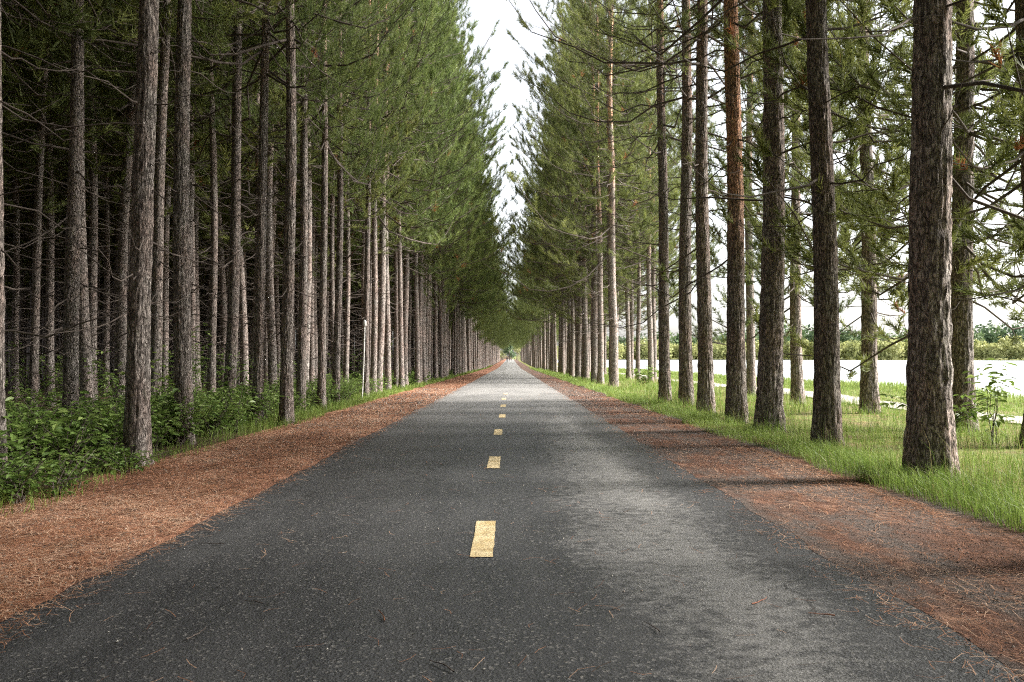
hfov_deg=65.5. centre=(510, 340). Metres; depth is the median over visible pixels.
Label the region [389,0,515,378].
pine tree
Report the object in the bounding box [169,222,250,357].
pine tree
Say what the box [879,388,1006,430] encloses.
bush
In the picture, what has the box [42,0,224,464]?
pine tree
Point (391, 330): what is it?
pine tree
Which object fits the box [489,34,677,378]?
pine tree
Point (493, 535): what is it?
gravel
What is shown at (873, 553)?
roadside path
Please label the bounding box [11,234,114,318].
pine tree
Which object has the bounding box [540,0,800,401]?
pine tree
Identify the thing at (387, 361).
pine tree
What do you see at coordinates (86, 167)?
pine tree
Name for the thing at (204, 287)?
pine tree
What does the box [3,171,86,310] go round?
pine tree
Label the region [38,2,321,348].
pine tree
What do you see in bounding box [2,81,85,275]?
pine tree
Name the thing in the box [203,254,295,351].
pine tree
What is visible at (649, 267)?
pine tree
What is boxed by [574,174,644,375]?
pine tree
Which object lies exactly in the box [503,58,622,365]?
pine tree
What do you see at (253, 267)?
pine tree
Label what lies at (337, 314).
pine tree
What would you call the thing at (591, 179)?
pine tree
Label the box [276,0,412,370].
pine tree
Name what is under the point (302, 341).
pine tree
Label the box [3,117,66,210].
pine tree
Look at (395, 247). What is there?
pine tree
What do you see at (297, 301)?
pine tree
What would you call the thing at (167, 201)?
pine tree
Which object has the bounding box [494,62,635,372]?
pine tree
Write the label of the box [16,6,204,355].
pine tree
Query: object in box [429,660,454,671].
twig
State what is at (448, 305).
pine tree
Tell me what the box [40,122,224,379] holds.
pine tree
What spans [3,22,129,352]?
pine tree
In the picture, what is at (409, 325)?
pine tree
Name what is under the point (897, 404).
gravel path
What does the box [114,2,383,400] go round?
pine tree
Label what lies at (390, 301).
pine tree
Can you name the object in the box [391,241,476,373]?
pine tree
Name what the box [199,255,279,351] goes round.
pine tree
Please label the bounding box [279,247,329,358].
pine tree
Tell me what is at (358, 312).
pine tree
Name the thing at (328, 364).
pine tree
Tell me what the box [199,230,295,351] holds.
pine tree
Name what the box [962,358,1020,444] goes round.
sapling
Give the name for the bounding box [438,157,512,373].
pine tree
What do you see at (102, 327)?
pine tree
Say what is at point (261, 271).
pine tree
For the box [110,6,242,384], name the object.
pine tree
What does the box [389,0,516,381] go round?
pine tree
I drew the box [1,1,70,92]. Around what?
pine tree
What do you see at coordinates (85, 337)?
pine tree
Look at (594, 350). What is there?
pine tree
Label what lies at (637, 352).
pine tree
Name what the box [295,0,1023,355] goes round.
sky
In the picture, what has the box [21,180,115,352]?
pine tree
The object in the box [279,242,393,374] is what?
pine tree
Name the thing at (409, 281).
pine tree
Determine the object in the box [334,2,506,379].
pine tree
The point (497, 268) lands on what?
pine tree
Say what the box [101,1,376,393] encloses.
pine tree
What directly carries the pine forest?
on the ground at (91, 475)
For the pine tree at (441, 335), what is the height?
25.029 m
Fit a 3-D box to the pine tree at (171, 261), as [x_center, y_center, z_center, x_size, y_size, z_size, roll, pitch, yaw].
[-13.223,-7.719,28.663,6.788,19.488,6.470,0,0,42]
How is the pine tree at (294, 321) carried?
on the ground at (91, 475)
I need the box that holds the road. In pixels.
[0,359,1023,681]
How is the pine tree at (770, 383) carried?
on the ground at (91, 475)
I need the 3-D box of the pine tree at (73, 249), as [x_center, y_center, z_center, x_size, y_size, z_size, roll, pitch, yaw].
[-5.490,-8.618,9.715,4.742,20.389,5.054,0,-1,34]
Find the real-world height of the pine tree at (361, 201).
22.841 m
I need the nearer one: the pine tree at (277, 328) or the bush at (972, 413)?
the bush at (972, 413)
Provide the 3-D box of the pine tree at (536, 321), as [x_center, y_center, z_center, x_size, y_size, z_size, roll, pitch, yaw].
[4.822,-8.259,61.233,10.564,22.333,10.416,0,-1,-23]
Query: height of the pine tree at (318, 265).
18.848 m
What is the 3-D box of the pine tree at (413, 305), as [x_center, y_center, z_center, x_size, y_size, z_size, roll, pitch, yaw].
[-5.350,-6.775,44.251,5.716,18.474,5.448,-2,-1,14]
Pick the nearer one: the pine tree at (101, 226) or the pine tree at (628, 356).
the pine tree at (101, 226)
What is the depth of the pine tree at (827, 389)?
9.43 m
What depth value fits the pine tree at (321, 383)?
16.84 m
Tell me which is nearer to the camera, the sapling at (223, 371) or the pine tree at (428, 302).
the sapling at (223, 371)
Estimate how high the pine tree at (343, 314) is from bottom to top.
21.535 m
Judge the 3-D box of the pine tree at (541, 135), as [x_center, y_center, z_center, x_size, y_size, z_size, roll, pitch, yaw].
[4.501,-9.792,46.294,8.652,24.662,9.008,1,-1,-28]
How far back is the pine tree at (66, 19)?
8.59 m
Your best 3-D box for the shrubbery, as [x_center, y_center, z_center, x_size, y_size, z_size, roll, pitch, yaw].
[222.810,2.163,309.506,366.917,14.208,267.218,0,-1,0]
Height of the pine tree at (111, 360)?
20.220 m
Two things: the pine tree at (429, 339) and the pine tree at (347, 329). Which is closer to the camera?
the pine tree at (347, 329)
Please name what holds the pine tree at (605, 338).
on the ground at (91, 475)
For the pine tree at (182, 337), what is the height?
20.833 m
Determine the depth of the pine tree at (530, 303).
65.04 m
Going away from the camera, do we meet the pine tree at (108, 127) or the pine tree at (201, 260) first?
the pine tree at (108, 127)
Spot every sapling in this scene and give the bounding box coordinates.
[117,346,173,404]
[162,322,213,396]
[210,353,253,391]
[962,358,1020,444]
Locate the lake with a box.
[557,360,1023,397]
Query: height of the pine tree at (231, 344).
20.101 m
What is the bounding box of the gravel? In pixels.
[24,429,952,681]
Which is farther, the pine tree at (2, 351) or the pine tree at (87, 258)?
the pine tree at (87, 258)
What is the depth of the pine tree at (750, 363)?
23.45 m
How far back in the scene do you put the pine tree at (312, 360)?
27.03 m
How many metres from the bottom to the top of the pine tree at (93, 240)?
22.178 m
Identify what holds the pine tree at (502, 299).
on the ground at (91, 475)
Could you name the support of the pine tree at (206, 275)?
on the ground at (91, 475)
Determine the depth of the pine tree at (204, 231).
27.62 m
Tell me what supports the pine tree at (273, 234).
on the ground at (91, 475)
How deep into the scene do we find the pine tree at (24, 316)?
37.24 m
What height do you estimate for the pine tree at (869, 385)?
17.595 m
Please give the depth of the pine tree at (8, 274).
30.48 m
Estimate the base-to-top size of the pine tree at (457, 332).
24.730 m
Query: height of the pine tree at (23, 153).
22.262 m
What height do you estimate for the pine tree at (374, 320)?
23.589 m
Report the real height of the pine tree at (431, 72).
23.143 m
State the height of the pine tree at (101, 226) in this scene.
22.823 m
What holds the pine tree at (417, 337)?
on the ground at (91, 475)
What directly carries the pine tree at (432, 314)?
on the ground at (91, 475)
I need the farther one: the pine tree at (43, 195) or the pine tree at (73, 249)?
the pine tree at (43, 195)
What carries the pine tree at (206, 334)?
on the ground at (91, 475)
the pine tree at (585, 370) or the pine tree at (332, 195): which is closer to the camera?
the pine tree at (332, 195)
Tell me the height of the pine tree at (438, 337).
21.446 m
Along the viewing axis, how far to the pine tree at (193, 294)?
19.12 m
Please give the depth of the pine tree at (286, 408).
12.85 m
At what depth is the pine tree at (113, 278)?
37.56 m
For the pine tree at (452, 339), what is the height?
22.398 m
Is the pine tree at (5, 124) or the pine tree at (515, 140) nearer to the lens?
the pine tree at (5, 124)
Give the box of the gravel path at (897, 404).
[557,366,1022,423]
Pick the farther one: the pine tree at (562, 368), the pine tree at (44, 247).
the pine tree at (562, 368)
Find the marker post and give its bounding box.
[361,320,365,397]
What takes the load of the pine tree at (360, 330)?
on the ground at (91, 475)
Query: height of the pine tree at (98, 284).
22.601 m
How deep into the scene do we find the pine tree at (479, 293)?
62.45 m
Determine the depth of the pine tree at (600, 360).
36.31 m
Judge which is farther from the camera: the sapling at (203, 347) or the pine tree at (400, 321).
the pine tree at (400, 321)
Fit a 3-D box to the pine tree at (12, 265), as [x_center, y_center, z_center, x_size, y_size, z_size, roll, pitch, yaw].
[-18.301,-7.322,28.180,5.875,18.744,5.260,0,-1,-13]
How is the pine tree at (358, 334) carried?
on the ground at (91, 475)
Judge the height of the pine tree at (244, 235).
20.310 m
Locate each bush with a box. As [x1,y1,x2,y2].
[631,365,658,384]
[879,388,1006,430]
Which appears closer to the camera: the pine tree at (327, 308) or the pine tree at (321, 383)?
the pine tree at (321, 383)
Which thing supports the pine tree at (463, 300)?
on the ground at (91, 475)
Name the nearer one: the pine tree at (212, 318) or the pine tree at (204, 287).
the pine tree at (212, 318)
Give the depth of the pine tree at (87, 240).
25.13 m
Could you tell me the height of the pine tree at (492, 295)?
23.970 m
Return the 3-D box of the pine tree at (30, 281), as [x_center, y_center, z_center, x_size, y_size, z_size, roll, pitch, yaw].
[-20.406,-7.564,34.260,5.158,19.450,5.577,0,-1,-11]
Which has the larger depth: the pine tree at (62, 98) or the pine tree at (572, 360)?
the pine tree at (572, 360)
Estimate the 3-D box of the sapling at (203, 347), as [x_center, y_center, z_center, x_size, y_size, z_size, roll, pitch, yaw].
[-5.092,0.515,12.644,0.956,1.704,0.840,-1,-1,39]
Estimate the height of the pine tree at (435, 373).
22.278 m
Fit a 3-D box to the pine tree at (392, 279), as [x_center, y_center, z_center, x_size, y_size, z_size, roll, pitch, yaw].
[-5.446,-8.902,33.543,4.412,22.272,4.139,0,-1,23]
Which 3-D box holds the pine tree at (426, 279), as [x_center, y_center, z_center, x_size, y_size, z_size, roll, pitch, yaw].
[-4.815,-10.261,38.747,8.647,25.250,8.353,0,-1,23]
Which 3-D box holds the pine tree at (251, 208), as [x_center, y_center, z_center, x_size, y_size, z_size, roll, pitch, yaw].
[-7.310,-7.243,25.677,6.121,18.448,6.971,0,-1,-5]
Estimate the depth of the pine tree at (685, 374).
18.27 m
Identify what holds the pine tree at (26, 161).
on the ground at (91, 475)
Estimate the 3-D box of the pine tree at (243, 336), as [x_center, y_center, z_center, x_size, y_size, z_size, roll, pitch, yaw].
[-7.520,-7.184,22.016,6.045,18.101,6.343,-1,0,-15]
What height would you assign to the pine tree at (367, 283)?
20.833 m
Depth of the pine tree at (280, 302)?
33.73 m
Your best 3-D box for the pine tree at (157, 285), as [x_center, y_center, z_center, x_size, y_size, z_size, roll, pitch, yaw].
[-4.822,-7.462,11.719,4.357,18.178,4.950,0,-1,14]
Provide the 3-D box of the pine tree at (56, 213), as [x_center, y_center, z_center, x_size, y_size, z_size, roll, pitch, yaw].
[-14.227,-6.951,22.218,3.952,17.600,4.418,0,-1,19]
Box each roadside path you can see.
[0,359,506,621]
[513,359,1023,679]
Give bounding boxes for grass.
[606,367,1023,416]
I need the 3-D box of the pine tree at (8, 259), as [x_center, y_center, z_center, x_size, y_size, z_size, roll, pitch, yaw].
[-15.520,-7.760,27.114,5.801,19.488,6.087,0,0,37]
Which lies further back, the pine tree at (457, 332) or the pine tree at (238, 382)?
the pine tree at (457, 332)
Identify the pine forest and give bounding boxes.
[1,0,1023,379]
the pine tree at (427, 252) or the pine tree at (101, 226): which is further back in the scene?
the pine tree at (427, 252)
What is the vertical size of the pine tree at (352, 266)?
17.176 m
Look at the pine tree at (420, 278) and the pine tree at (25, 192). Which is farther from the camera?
the pine tree at (420, 278)
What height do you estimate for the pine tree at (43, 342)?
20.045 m
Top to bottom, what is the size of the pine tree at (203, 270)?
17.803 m
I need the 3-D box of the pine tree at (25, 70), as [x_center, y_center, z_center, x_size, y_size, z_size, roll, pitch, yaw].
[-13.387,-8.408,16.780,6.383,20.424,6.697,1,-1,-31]
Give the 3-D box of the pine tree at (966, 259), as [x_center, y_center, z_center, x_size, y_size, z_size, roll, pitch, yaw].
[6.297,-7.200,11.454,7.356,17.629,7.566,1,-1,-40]
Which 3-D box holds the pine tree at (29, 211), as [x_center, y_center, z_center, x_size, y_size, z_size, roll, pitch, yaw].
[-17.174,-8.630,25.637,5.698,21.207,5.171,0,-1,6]
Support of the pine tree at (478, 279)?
on the ground at (91, 475)
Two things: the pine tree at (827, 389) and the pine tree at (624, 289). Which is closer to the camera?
the pine tree at (827, 389)
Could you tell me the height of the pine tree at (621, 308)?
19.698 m
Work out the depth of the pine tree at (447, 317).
55.20 m
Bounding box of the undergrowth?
[0,340,473,504]
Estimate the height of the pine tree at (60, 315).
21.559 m
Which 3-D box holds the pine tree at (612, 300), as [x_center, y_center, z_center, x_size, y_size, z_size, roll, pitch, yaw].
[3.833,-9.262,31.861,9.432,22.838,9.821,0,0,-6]
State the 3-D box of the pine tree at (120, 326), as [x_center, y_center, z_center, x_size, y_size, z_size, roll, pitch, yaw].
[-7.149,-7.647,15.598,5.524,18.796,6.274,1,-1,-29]
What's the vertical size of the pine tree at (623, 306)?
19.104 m
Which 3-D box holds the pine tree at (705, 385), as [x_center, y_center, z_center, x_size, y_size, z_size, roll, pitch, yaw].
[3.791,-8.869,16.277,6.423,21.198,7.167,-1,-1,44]
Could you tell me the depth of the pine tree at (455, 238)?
31.11 m
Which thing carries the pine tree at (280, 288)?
on the ground at (91, 475)
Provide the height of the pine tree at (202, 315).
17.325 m
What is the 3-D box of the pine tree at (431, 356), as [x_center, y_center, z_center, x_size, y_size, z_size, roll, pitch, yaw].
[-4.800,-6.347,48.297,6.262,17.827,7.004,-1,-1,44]
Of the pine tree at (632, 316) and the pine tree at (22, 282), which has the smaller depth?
the pine tree at (22, 282)
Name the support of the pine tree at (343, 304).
on the ground at (91, 475)
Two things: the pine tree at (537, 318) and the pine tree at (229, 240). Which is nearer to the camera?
the pine tree at (229, 240)
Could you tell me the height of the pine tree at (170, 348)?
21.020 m
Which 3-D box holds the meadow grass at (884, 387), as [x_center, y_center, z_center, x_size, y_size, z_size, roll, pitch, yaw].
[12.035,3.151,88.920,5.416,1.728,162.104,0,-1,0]
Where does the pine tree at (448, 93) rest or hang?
on the ground at (91, 475)
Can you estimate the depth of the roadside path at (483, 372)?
5.62 m
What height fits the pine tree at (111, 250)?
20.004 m
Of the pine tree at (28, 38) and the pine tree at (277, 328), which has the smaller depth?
the pine tree at (28, 38)
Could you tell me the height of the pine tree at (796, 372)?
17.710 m
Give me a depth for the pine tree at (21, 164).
19.30 m
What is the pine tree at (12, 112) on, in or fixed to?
on the ground at (91, 475)
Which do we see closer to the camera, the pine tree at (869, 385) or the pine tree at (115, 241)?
the pine tree at (869, 385)
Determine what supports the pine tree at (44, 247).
on the ground at (91, 475)
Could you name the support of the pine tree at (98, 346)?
on the ground at (91, 475)
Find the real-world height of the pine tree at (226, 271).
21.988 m
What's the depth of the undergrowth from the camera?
8.73 m
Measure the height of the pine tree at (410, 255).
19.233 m
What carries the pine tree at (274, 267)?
on the ground at (91, 475)
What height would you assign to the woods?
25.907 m
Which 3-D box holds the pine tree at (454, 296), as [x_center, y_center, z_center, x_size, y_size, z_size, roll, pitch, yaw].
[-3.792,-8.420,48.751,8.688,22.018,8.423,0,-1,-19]
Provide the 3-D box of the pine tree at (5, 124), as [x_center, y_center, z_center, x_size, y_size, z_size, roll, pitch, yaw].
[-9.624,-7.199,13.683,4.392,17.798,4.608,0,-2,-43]
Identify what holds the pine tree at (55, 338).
on the ground at (91, 475)
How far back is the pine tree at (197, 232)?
23.24 m
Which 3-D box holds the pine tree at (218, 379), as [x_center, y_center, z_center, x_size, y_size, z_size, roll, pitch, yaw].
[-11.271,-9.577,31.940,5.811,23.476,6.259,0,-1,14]
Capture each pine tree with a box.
[0,0,98,466]
[0,102,162,195]
[1,0,88,358]
[1,0,102,350]
[1,0,129,416]
[1,0,199,337]
[1,0,201,374]
[1,0,226,406]
[1,0,283,401]
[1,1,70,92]
[1,10,38,72]
[1,16,69,288]
[2,0,170,405]
[2,0,177,421]
[2,3,206,399]
[2,4,200,392]
[2,15,119,398]
[2,50,67,344]
[2,63,35,85]
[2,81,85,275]
[3,18,68,360]
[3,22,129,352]
[3,64,60,268]
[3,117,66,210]
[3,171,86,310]
[4,72,99,361]
[4,74,127,346]
[4,89,118,349]
[4,147,117,359]
[4,168,62,337]
[4,171,100,390]
[4,187,55,252]
[4,187,57,342]
[4,193,115,385]
[4,209,42,351]
[4,219,64,378]
[4,227,44,303]
[4,236,62,346]
[5,199,65,387]
[5,233,62,385]
[5,238,45,349]
[5,238,64,382]
[6,264,63,379]
[7,236,101,355]
[11,234,62,382]
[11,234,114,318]
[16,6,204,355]
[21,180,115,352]
[23,0,282,394]
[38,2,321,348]
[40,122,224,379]
[41,1,170,396]
[41,255,63,378]
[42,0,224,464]
[44,156,222,351]
[53,3,334,394]
[54,265,113,380]
[55,47,172,337]
[55,201,117,382]
[57,206,209,355]
[61,242,115,381]
[63,249,113,378]
[84,0,405,395]
[84,22,254,392]
[84,47,320,390]
[86,181,199,291]
[87,15,209,342]
[88,16,283,388]
[98,82,297,391]
[100,249,207,355]
[100,252,171,343]
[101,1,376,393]
[109,69,253,389]
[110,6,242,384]
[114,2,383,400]
[116,0,304,444]
[126,9,353,392]
[152,230,280,383]
[154,175,255,352]
[159,0,380,424]
[161,0,422,424]
[169,217,206,346]
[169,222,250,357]
[169,256,254,381]
[169,275,202,378]
[170,52,284,344]
[171,272,218,359]
[172,139,284,355]
[172,259,217,361]
[195,5,410,383]
[198,235,279,380]
[199,8,361,354]
[199,199,297,386]
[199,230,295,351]
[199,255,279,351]
[200,0,420,408]
[200,0,423,394]
[200,149,299,359]
[200,224,283,384]
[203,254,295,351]
[205,0,411,409]
[210,142,327,385]
[218,228,335,382]
[241,17,377,383]
[242,0,416,401]
[244,205,329,345]
[246,219,299,342]
[246,241,317,354]
[250,59,424,384]
[273,138,362,365]
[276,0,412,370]
[277,15,424,382]
[278,224,356,356]
[279,0,478,358]
[279,0,509,391]
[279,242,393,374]
[279,245,295,378]
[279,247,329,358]
[279,280,318,378]
[280,0,505,392]
[280,1,456,358]
[280,191,377,373]
[294,237,318,379]
[295,0,490,386]
[295,270,358,376]
[296,32,472,358]
[310,0,506,389]
[311,0,441,397]
[316,0,523,384]
[317,16,425,380]
[317,250,403,358]
[317,263,359,356]
[318,252,360,371]
[327,0,463,359]
[329,0,504,351]
[329,277,360,376]
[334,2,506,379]
[343,275,361,375]
[343,278,361,373]
[350,0,500,389]
[350,0,522,382]
[350,114,445,365]
[351,255,412,347]
[354,102,436,372]
[355,281,393,371]
[359,0,468,375]
[360,3,511,378]
[361,0,520,383]
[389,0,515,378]
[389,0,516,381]
[389,245,457,372]
[389,282,412,360]
[390,248,468,362]
[390,253,431,354]
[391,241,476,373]
[391,284,461,358]
[392,222,479,377]
[410,11,514,376]
[411,26,511,376]
[411,57,512,372]
[411,146,490,374]
[411,277,476,344]
[432,9,529,334]
[432,35,529,376]
[432,61,505,365]
[432,174,499,374]
[432,282,456,371]
[433,190,495,336]
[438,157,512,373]
[445,66,508,328]
[449,127,506,373]
[449,172,505,372]
[449,225,522,372]
[480,0,726,362]
[480,2,657,378]
[486,0,718,386]
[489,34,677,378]
[491,0,692,383]
[494,1,619,339]
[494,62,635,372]
[496,0,722,381]
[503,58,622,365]
[503,143,622,374]
[504,112,589,374]
[506,0,835,412]
[507,65,641,375]
[509,0,676,330]
[509,106,588,372]
[511,0,804,405]
[511,155,590,371]
[521,0,678,376]
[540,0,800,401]
[546,76,694,344]
[551,55,679,379]
[553,270,657,373]
[561,0,726,381]
[564,250,657,347]
[569,111,695,378]
[571,12,722,380]
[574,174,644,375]
[576,0,957,431]
[577,19,710,380]
[591,71,655,375]
[607,0,805,423]
[628,0,891,395]
[641,0,956,445]
[656,0,909,404]
[683,0,1022,413]
[690,0,1023,483]
[693,0,1023,431]
[749,0,1023,447]
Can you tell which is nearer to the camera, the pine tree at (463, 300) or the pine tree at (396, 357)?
the pine tree at (396, 357)
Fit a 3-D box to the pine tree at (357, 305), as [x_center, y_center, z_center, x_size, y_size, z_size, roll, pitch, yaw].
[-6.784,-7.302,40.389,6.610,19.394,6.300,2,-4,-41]
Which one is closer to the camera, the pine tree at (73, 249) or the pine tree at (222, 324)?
the pine tree at (73, 249)
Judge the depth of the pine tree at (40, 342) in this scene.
36.44 m
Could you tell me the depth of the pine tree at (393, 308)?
47.19 m
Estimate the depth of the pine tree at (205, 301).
36.88 m
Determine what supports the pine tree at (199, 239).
on the ground at (91, 475)
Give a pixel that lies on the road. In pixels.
(694, 605)
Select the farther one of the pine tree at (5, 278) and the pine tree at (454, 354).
the pine tree at (454, 354)
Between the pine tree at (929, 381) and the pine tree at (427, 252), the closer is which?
the pine tree at (929, 381)
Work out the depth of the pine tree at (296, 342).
47.35 m
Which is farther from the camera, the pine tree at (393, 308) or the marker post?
the pine tree at (393, 308)
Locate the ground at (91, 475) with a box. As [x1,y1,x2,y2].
[0,346,1023,515]
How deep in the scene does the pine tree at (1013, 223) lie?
9.35 m
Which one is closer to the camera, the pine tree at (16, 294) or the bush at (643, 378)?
the pine tree at (16, 294)
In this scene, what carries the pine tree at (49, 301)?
on the ground at (91, 475)
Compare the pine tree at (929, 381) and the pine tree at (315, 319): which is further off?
the pine tree at (315, 319)
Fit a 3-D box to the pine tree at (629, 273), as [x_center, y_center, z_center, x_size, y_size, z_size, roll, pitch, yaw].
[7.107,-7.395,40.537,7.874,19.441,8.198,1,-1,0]
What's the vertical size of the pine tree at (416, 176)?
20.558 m
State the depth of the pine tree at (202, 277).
37.56 m
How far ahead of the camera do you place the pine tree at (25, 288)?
34.14 m
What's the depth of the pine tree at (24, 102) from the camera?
17.12 m
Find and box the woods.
[606,320,1023,358]
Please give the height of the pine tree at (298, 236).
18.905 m
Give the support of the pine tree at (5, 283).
on the ground at (91, 475)
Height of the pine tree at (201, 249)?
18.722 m
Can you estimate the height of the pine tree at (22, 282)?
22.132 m
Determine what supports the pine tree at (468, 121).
on the ground at (91, 475)
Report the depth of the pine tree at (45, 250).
27.80 m
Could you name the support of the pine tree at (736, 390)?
on the ground at (91, 475)
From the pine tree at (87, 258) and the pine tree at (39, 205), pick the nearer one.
the pine tree at (39, 205)
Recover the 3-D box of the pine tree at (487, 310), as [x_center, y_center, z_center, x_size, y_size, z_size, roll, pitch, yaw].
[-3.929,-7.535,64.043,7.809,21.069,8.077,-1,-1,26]
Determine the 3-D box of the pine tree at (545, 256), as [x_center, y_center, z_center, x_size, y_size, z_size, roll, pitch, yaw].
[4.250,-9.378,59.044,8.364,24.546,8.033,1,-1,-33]
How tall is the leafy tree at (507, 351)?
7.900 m
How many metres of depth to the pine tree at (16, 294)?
21.11 m
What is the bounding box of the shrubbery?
[606,334,1023,359]
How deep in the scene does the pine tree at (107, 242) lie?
22.21 m
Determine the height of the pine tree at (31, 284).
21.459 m
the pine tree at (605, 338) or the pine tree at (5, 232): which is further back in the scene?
the pine tree at (605, 338)
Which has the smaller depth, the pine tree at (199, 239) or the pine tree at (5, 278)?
the pine tree at (199, 239)
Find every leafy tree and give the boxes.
[502,344,516,360]
[512,342,520,359]
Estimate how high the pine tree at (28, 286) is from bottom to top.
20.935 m
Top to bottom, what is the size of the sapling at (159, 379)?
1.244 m
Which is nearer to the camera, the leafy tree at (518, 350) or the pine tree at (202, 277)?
the pine tree at (202, 277)

